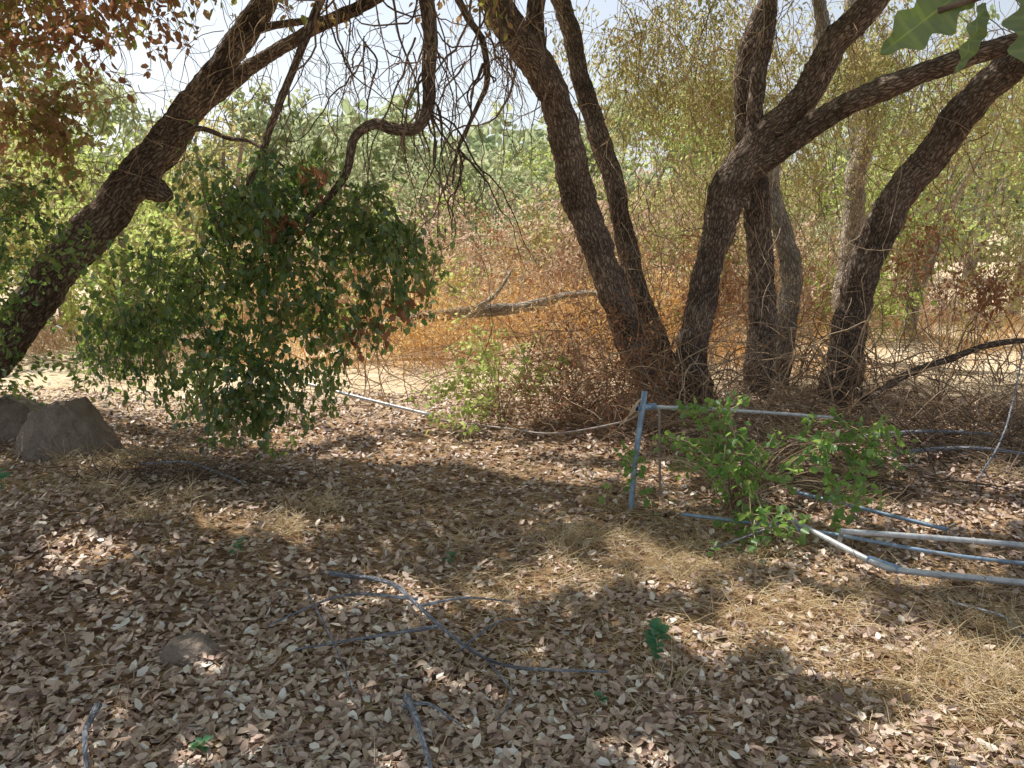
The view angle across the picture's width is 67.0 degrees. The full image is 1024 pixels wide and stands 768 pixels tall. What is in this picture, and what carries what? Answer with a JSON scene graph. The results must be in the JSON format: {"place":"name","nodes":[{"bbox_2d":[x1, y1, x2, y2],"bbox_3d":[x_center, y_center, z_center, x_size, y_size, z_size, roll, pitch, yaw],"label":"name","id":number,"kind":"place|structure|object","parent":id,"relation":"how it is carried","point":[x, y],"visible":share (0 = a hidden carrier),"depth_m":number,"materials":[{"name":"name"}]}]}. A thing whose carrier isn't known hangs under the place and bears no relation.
{"place":"outdoors","nodes":[
{"label":"outdoors","id":0,"kind":"place"},
{"bbox_2d":[0,0,1019,230],"label":"sky","id":1,"kind":"structure","parent":0,"point":[139,57],"materials":[{"name":"white"}]},
{"bbox_2d":[0,231,1023,767],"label":"ground","id":2,"kind":"structure","parent":0,"point":[62,377],"depth_m":3.96,"materials":[{"name":"soil"}]},
{"bbox_2d":[0,468,10,497],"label":"oak sprout","id":3,"kind":"object","parent":2,"relation":"on","point":[4,475],"visible":0.93,"depth_m":4.26,"materials":[{"name":"green plant"}]},
{"bbox_2d":[0,394,47,442],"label":"rock","id":4,"kind":"object","parent":2,"relation":"on","point":[14,412],"visible":0.35,"depth_m":5.85,"materials":[{"name":"grey stone"}]},
{"bbox_2d":[0,97,118,296],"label":"background tree","id":5,"kind":"object","parent":2,"relation":"on","point":[9,243],"visible":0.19,"depth_m":9.64,"materials":[{"name":"green plant"}]},
{"bbox_2d":[0,43,136,269],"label":"background tree","id":6,"kind":"object","parent":2,"relation":"on","point":[40,74],"visible":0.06,"depth_m":24.47,"materials":[{"name":"green plant"}]},
{"bbox_2d":[14,396,123,463],"bbox_3d":[-3.177,0.358,5.483,0.720,0.513,0.458,0,11,0],"label":"rock","id":7,"kind":"object","parent":2,"relation":"on","point":[71,423],"visible":0.69,"depth_m":5.36,"materials":[{"name":"grey stone"}]},
{"bbox_2d":[81,702,101,767],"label":"fallen stick","id":8,"kind":"object","parent":2,"relation":"on","point":[95,709],"visible":1,"depth_m":2.35,"materials":[{"name":"grey wood"}]},
{"bbox_2d":[0,86,200,325],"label":"background tree","id":9,"kind":"object","parent":2,"relation":"on","point":[129,144],"visible":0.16,"depth_m":12.21,"materials":[{"name":"green plant"}]},
{"bbox_2d":[4,165,255,350],"bbox_3d":[-5.025,-1.386,10.341,3.536,2.922,2.739,0,11,0],"label":"background tree","id":10,"kind":"object","parent":2,"relation":"on","point":[68,312],"visible":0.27,"depth_m":10.09,"materials":[{"name":"green plant"}]},
{"bbox_2d":[0,291,304,390],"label":"golden grass","id":11,"kind":"structure","parent":2,"relation":"on","point":[58,332],"depth_m":10.34,"materials":[{"name":"beige plant"}]},
{"bbox_2d":[71,69,270,255],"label":"background tree","id":12,"kind":"object","parent":2,"relation":"on","point":[125,124],"visible":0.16,"depth_m":25.57,"materials":[{"name":"green plant"}]},
{"bbox_2d":[13,422,343,508],"bbox_3d":[-2.040,0.417,4.764,1.679,0.521,1.558,11,16,43],"label":"dead brush","id":13,"kind":"object","parent":2,"relation":"on","point":[186,473],"visible":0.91,"depth_m":4.67,"materials":[{"name":"brown plant"}]},
{"bbox_2d":[156,632,222,666],"bbox_3d":[-1.194,0.981,2.856,0.243,0.085,0.146,0,11,0],"label":"rock","id":14,"kind":"object","parent":2,"relation":"on","point":[174,650],"visible":0.77,"depth_m":2.82,"materials":[{"name":"grey stone"}]},
{"bbox_2d":[189,735,212,751],"bbox_3d":[-0.940,1.091,2.339,0.068,0.064,0.058,0,11,0],"label":"oak sprout","id":15,"kind":"object","parent":2,"relation":"on","point":[205,738],"visible":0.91,"depth_m":2.33,"materials":[{"name":"green plant"}]},
{"bbox_2d":[115,87,299,310],"bbox_3d":[-5.410,-3.261,14.406,3.521,4.568,3.652,-4,12,-21],"label":"background tree","id":16,"kind":"object","parent":2,"relation":"on","point":[224,153],"visible":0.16,"depth_m":14.37,"materials":[{"name":"green plant"}]},
{"bbox_2d":[228,537,245,558],"bbox_3d":[-1.279,0.764,3.580,0.087,0.099,0.072,0,11,0],"label":"oak sprout","id":17,"kind":"object","parent":2,"relation":"on","point":[236,544],"visible":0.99,"depth_m":3.59,"materials":[{"name":"green plant"}]},
{"bbox_2d":[200,78,343,254],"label":"background tree","id":18,"kind":"object","parent":2,"relation":"on","point":[264,118],"visible":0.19,"depth_m":24.16,"materials":[{"name":"green plant"}]},
{"bbox_2d":[210,109,365,279],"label":"background tree","id":19,"kind":"object","parent":2,"relation":"on","point":[316,130],"visible":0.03,"depth_m":21.29,"materials":[{"name":"green plant"}]},
{"bbox_2d":[0,0,603,469],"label":"oak tree","id":20,"kind":"object","parent":2,"relation":"on","point":[78,242],"visible":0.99,"depth_m":5.11,"materials":[{"name":"green plant"}]},
{"bbox_2d":[270,127,451,301],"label":"background tree","id":21,"kind":"object","parent":2,"relation":"on","point":[399,177],"visible":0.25,"depth_m":16.30,"materials":[{"name":"green plant"}]},
{"bbox_2d":[331,99,458,230],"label":"background tree","id":22,"kind":"object","parent":2,"relation":"on","point":[381,155],"visible":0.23,"depth_m":26.02,"materials":[{"name":"green plant"}]},
{"bbox_2d":[329,166,495,302],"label":"background tree","id":23,"kind":"object","parent":2,"relation":"on","point":[425,206],"visible":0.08,"depth_m":15.38,"materials":[{"name":"green plant"}]},
{"bbox_2d":[403,693,432,767],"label":"fallen stick","id":24,"kind":"object","parent":2,"relation":"on","point":[407,699],"visible":1,"depth_m":2.45,"materials":[{"name":"grey wood"}]},
{"bbox_2d":[403,701,464,728],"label":"fallen stick","id":25,"kind":"object","parent":2,"relation":"on","point":[416,703],"visible":1,"depth_m":2.55,"materials":[{"name":"grey wood"}]},
{"bbox_2d":[120,561,763,723],"bbox_3d":[-0.226,0.948,3.164,2.487,0.224,1.268,0,11,0],"label":"dead brush","id":26,"kind":"object","parent":2,"relation":"on","point":[437,650],"visible":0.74,"depth_m":3.08,"materials":[{"name":"brown wood"}]},
{"bbox_2d":[443,551,456,562],"bbox_3d":[-0.305,0.863,3.856,0.068,0.075,0.053,-10,15,-42],"label":"oak sprout","id":27,"kind":"object","parent":2,"relation":"on","point":[451,555],"visible":0.93,"depth_m":3.85,"materials":[{"name":"green plant"}]},
{"bbox_2d":[304,270,596,354],"bbox_3d":[-0.659,-0.894,9.672,3.932,1.081,0.410,0,11,-2],"label":"fallen log","id":28,"kind":"object","parent":2,"relation":"on","point":[502,311],"visible":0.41,"depth_m":9.62,"materials":[{"name":"brown wood"}]},
{"bbox_2d":[392,142,522,278],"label":"background tree","id":29,"kind":"object","parent":2,"relation":"on","point":[474,173],"visible":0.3,"depth_m":21.79,"materials":[{"name":"green plant"}]},
{"bbox_2d":[199,211,738,374],"bbox_3d":[-0.866,-1.014,10.380,6.876,2.622,4.207,0,11,0],"label":"golden dry brush","id":30,"kind":"object","parent":2,"relation":"on","point":[418,324],"visible":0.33,"depth_m":9.55,"materials":[{"name":"brown plant"}]},
{"bbox_2d":[416,124,548,274],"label":"background tree","id":31,"kind":"object","parent":2,"relation":"on","point":[499,149],"visible":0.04,"depth_m":26.22,"materials":[{"name":"green plant"}]},
{"bbox_2d":[174,299,796,374],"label":"golden grass","id":32,"kind":"structure","parent":2,"relation":"on","point":[450,333],"depth_m":9.77,"materials":[{"name":"beige plant"}]},
{"bbox_2d":[403,309,578,448],"bbox_3d":[-0.175,-0.010,6.380,1.351,1.160,1.757,5,12,22],"label":"bramble shrub","id":33,"kind":"object","parent":2,"relation":"on","point":[468,382],"visible":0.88,"depth_m":6.42,"materials":[{"name":"green plant"}]},
{"bbox_2d":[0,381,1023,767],"bbox_3d":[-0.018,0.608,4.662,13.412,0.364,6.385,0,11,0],"label":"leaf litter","id":34,"kind":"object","parent":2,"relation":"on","point":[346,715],"visible":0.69,"depth_m":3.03,"materials":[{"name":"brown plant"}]},
{"bbox_2d":[140,460,246,483],"bbox_3d":[-1.983,0.527,4.784,0.942,0.086,0.025,6,13,27],"label":"fallen stick","id":35,"kind":"object","parent":34,"relation":"on","point":[178,461],"visible":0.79,"depth_m":4.76,"materials":[{"name":"brown wood"}]},
{"bbox_2d":[305,590,355,693],"bbox_3d":[-0.707,0.959,2.962,0.011,0.046,0.792,-6,13,-26],"label":"fallen stick","id":36,"kind":"object","parent":34,"relation":"on","point":[319,614],"visible":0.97,"depth_m":2.92,"materials":[{"name":"grey wood"}]},
{"bbox_2d":[266,592,417,626],"bbox_3d":[-0.698,0.915,3.189,0.629,0.058,0.111,-6,13,-28],"label":"fallen stick","id":37,"kind":"object","parent":34,"relation":"on","point":[367,594],"visible":0.98,"depth_m":3.25,"materials":[{"name":"grey wood"}]},
{"bbox_2d":[295,624,438,649],"bbox_3d":[-0.538,0.980,2.957,0.563,0.064,0.056,-6,13,-26],"label":"fallen stick","id":38,"kind":"object","parent":34,"relation":"on","point":[424,628],"visible":0.99,"depth_m":2.94,"materials":[{"name":"grey wood"}]},
{"bbox_2d":[420,597,511,606],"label":"fallen stick","id":39,"kind":"object","parent":34,"relation":"on","point":[438,601],"visible":0.99,"depth_m":3.25,"materials":[{"name":"grey wood"}]},
{"bbox_2d":[328,570,607,672],"bbox_3d":[-0.272,0.965,3.140,1.408,0.062,0.195,8,14,35],"label":"fallen stick","id":40,"kind":"object","parent":34,"relation":"on","point":[397,587],"visible":0.98,"depth_m":3.12,"materials":[{"name":"wood"}]},
{"bbox_2d":[459,618,523,649],"bbox_3d":[-0.076,0.978,3.080,0.012,0.052,0.355,11,16,43],"label":"fallen stick","id":41,"kind":"object","parent":34,"relation":"on","point":[476,636],"visible":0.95,"depth_m":3.04,"materials":[{"name":"grey wood"}]},
{"bbox_2d":[485,657,512,720],"bbox_3d":[-0.042,1.064,2.718,0.075,0.024,0.406,-1,11,-7],"label":"fallen stick","id":42,"kind":"object","parent":34,"relation":"on","point":[499,674],"visible":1,"depth_m":2.73,"materials":[{"name":"grey wood"}]},
{"bbox_2d":[706,540,720,559],"bbox_3d":[1.008,0.834,3.841,0.067,0.116,0.064,10,15,41],"label":"oak sprout","id":43,"kind":"object","parent":34,"relation":"on","point":[715,543],"visible":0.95,"depth_m":3.84,"materials":[{"name":"green plant"}]},
{"bbox_2d":[0,378,1023,767],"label":"dry straw","id":44,"kind":"object","parent":2,"relation":"on","point":[998,734],"visible":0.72,"depth_m":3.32,"materials":[{"name":"beige plant"}]},
{"bbox_2d":[0,377,1023,767],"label":"fallen twigs","id":45,"kind":"object","parent":2,"relation":"on","point":[468,699],"visible":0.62,"depth_m":3.06,"materials":[{"name":"brown wood"}]},
{"bbox_2d":[1,87,1023,261],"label":"background tree line","id":46,"kind":"object","parent":2,"relation":"on","point":[474,140],"visible":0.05,"depth_m":38.29,"materials":[{"name":"green plant"}]},
{"bbox_2d":[185,144,895,338],"bbox_3d":[1.120,-2.098,12.951,12.389,3.761,5.553,0,11,0],"label":"pale dry brush","id":47,"kind":"object","parent":2,"relation":"on","point":[463,237],"visible":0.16,"depth_m":12.93,"materials":[{"name":"beige plant"}]},
{"bbox_2d":[249,362,833,509],"bbox_3d":[-0.272,0.257,5.678,4.888,0.856,1.470,4,12,21],"label":"metal pipe fence","id":48,"kind":"object","parent":2,"relation":"on","point":[642,407],"visible":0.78,"depth_m":4.83,"materials":[{"name":"grey metal"}]},
{"bbox_2d":[619,399,640,425],"bbox_3d":[0.687,0.174,4.537,0.146,0.186,0.041,-2,12,-11],"label":"bark strip","id":49,"kind":"object","parent":48,"relation":"attached to","point":[632,410],"visible":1,"depth_m":4.54,"materials":[{"name":"brown plant"}]},
{"bbox_2d":[466,145,633,294],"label":"background tree","id":50,"kind":"object","parent":2,"relation":"on","point":[518,187],"visible":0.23,"depth_m":16.55,"materials":[{"name":"green plant"}]},
{"bbox_2d":[85,207,1023,335],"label":"tall pale grass","id":51,"kind":"structure","parent":2,"relation":"on","point":[926,307],"depth_m":12.76,"materials":[{"name":"brown plant"}]},
{"bbox_2d":[467,120,645,278],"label":"background tree","id":52,"kind":"object","parent":2,"relation":"on","point":[515,171],"visible":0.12,"depth_m":21.73,"materials":[{"name":"green plant"}]},
{"bbox_2d":[445,255,702,446],"bbox_3d":[0.687,0.025,6.549,2.111,2.147,1.815,-11,16,-43],"label":"dead bush","id":53,"kind":"object","parent":2,"relation":"on","point":[566,373],"visible":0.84,"depth_m":6.37,"materials":[{"name":"brown plant"}]},
{"bbox_2d":[477,0,677,401],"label":"oak tree","id":54,"kind":"object","parent":2,"relation":"on","point":[578,201],"visible":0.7,"depth_m":6.84,"materials":[{"name":"brown plant"}]},
{"bbox_2d":[160,181,1023,430],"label":"arching canes","id":55,"kind":"object","parent":2,"relation":"on","point":[451,360],"visible":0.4,"depth_m":7.77,"materials":[{"name":"brown plant"}]},
{"bbox_2d":[504,173,685,319],"bbox_3d":[1.371,-2.172,13.280,3.010,2.855,2.396,0,11,0],"label":"bush","id":56,"kind":"object","parent":2,"relation":"on","point":[544,232],"visible":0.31,"depth_m":13.16,"materials":[{"name":"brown plant"}]},
{"bbox_2d":[526,66,669,238],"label":"background tree","id":57,"kind":"object","parent":2,"relation":"on","point":[539,133],"visible":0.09,"depth_m":25.69,"materials":[{"name":"green plant"}]},
{"bbox_2d":[593,690,608,704],"bbox_3d":[0.316,1.099,2.694,0.053,0.052,0.048,10,15,40],"label":"oak sprout","id":58,"kind":"object","parent":2,"relation":"on","point":[599,694],"visible":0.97,"depth_m":2.69,"materials":[{"name":"green plant"}]},
{"bbox_2d":[494,73,719,277],"bbox_3d":[2.121,-3.516,15.666,4.392,4.554,3.925,10,15,40],"label":"background tree","id":59,"kind":"object","parent":2,"relation":"on","point":[538,153],"visible":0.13,"depth_m":15.27,"materials":[{"name":"green plant"}]},
{"bbox_2d":[302,197,928,342],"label":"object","id":60,"kind":"object","parent":2,"relation":"on","point":[726,255],"visible":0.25,"depth_m":11.02,"materials":[{"name":"yellow plant"}]},
{"bbox_2d":[316,183,915,351],"bbox_3d":[1.306,-1.597,11.073,8.862,2.481,4.364,0,11,0],"label":"brown dry brush","id":61,"kind":"object","parent":2,"relation":"on","point":[515,255],"visible":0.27,"depth_m":10.53,"materials":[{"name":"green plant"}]},
{"bbox_2d":[642,617,671,664],"bbox_3d":[0.552,0.991,2.916,0.104,0.194,0.104,-4,12,-18],"label":"oak sprout","id":62,"kind":"object","parent":2,"relation":"on","point":[657,626],"visible":0.99,"depth_m":2.91,"materials":[{"name":"green plant"}]},
{"bbox_2d":[342,314,1023,464],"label":"dead brush","id":63,"kind":"object","parent":2,"relation":"on","point":[678,424],"visible":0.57,"depth_m":6.34,"materials":[{"name":"brown plant"}]},
{"bbox_2d":[640,59,778,261],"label":"background tree","id":64,"kind":"object","parent":2,"relation":"on","point":[679,156],"visible":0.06,"depth_m":24.78,"materials":[{"name":"green plant"}]},
{"bbox_2d":[628,105,812,323],"bbox_3d":[3.176,-2.227,12.298,3.206,4.226,2.119,0,11,0],"label":"background tree","id":65,"kind":"object","parent":2,"relation":"on","point":[665,230],"visible":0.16,"depth_m":12.15,"materials":[{"name":"green plant"}]},
{"bbox_2d":[615,56,846,293],"bbox_3d":[4.297,-3.673,15.093,4.664,5.060,3.460,0,11,0],"label":"background tree","id":66,"kind":"object","parent":2,"relation":"on","point":[703,150],"visible":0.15,"depth_m":14.50,"materials":[{"name":"green plant"}]},
{"bbox_2d":[708,505,788,549],"bbox_3d":[1.367,0.751,4.167,0.196,0.103,0.856,11,16,43],"label":"fallen stick","id":67,"kind":"object","parent":2,"relation":"on","point":[762,530],"visible":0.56,"depth_m":3.95,"materials":[{"name":"brown wood"}]},
{"bbox_2d":[493,0,1023,449],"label":"oak tree","id":68,"kind":"object","parent":2,"relation":"on","point":[735,179],"visible":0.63,"depth_m":6.57,"materials":[{"name":"brown plant"}]},
{"bbox_2d":[880,0,1023,72],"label":"oak leaf sprig","id":69,"kind":"object","parent":68,"relation":"attached to","point":[918,24],"visible":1,"depth_m":0.80,"materials":[{"name":"green plant"}]},
{"bbox_2d":[599,390,918,563],"bbox_3d":[1.676,0.522,4.652,2.118,0.924,1.255,-7,14,-32],"label":"green shrub","id":70,"kind":"object","parent":2,"relation":"on","point":[747,468],"visible":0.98,"depth_m":4.48,"materials":[{"name":"green plant"}]},
{"bbox_2d":[495,0,1023,398],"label":"oak tree","id":71,"kind":"object","parent":2,"relation":"on","point":[764,213],"visible":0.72,"depth_m":7.81,"materials":[{"name":"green plant"}]},
{"bbox_2d":[552,403,1022,572],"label":"dead brush","id":72,"kind":"object","parent":2,"relation":"on","point":[886,482],"visible":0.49,"depth_m":4.79,"materials":[{"name":"brown plant"}]},
{"bbox_2d":[664,300,1023,383],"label":"golden grass","id":73,"kind":"structure","parent":2,"relation":"on","point":[1021,323],"depth_m":10.86,"materials":[{"name":"plant"}]},
{"bbox_2d":[676,175,1023,403],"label":"dead bush","id":74,"kind":"object","parent":2,"relation":"on","point":[997,299],"visible":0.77,"depth_m":7.18,"materials":[{"name":"brown plant"}]},
{"bbox_2d":[681,491,1023,585],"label":"fallen pipe frame","id":75,"kind":"object","parent":2,"relation":"on","point":[877,562],"visible":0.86,"depth_m":3.82,"materials":[{"name":"grey metal"}]},
{"bbox_2d":[685,323,1023,553],"bbox_3d":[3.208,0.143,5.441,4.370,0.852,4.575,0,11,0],"label":"dead brush","id":76,"kind":"object","parent":2,"relation":"on","point":[971,436],"visible":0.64,"depth_m":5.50,"materials":[{"name":"brown plant"}]},
{"bbox_2d":[831,0,879,311],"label":"oak tree","id":77,"kind":"object","parent":2,"relation":"on","point":[848,213],"visible":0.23,"depth_m":9.23,"materials":[{"name":"brown plant"}]},
{"bbox_2d":[770,25,940,264],"bbox_3d":[10.495,-6.647,23.305,6.036,7.654,5.504,0,11,0],"label":"background tree","id":78,"kind":"object","parent":2,"relation":"on","point":[827,188],"visible":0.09,"depth_m":23.79,"materials":[{"name":"green plant"}]},
{"bbox_2d":[739,41,1012,299],"bbox_3d":[6.603,-3.682,14.153,5.223,5.448,3.807,0,11,0],"label":"background tree","id":79,"kind":"object","parent":2,"relation":"on","point":[851,152],"visible":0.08,"depth_m":13.82,"materials":[{"name":"green plant"}]},
{"bbox_2d":[798,83,991,343],"bbox_3d":[5.518,-2.346,11.268,2.866,4.094,2.698,0,11,0],"label":"background tree","id":80,"kind":"object","parent":2,"relation":"on","point":[909,320],"visible":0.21,"depth_m":11.08,"materials":[{"name":"green plant"}]},
{"bbox_2d":[794,500,1023,663],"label":"dead brush","id":81,"kind":"object","parent":2,"relation":"on","point":[969,586],"visible":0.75,"depth_m":3.45,"materials":[{"name":"brown wood"}]},
{"bbox_2d":[813,21,1023,411],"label":"oak tree","id":82,"kind":"object","parent":2,"relation":"on","point":[968,105],"visible":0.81,"depth_m":7.04,"materials":[{"name":"brown plant"}]},
{"bbox_2d":[874,0,1023,317],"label":"background tree","id":83,"kind":"object","parent":2,"relation":"on","point":[993,174],"visible":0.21,"depth_m":13.52,"materials":[{"name":"green plant"}]},
{"bbox_2d":[879,3,1023,278],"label":"background tree","id":84,"kind":"object","parent":2,"relation":"on","point":[968,12],"visible":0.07,"depth_m":23.92,"materials":[{"name":"green plant"}]},
{"bbox_2d":[950,601,1023,637],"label":"fallen stick","id":85,"kind":"object","parent":2,"relation":"on","point":[986,610],"visible":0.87,"depth_m":3.20,"materials":[{"name":"wood"}]},
{"bbox_2d":[853,429,993,440],"bbox_3d":[3.047,0.380,5.715,1.107,0.132,0.185,0,11,0],"label":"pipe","id":86,"kind":"object","parent":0,"point":[928,431],"visible":0.53,"depth_m":5.64,"materials":[{"name":"grey metal"}]},
{"bbox_2d":[891,446,1023,454],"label":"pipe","id":87,"kind":"object","parent":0,"point":[963,448],"visible":0.77,"depth_m":5.32,"materials":[{"name":"grey metal"}]},
{"bbox_2d":[977,345,1023,480],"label":"fallen stick","id":88,"kind":"object","parent":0,"point":[990,459],"visible":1,"depth_m":4.85,"materials":[{"name":"wood"}]}
]}

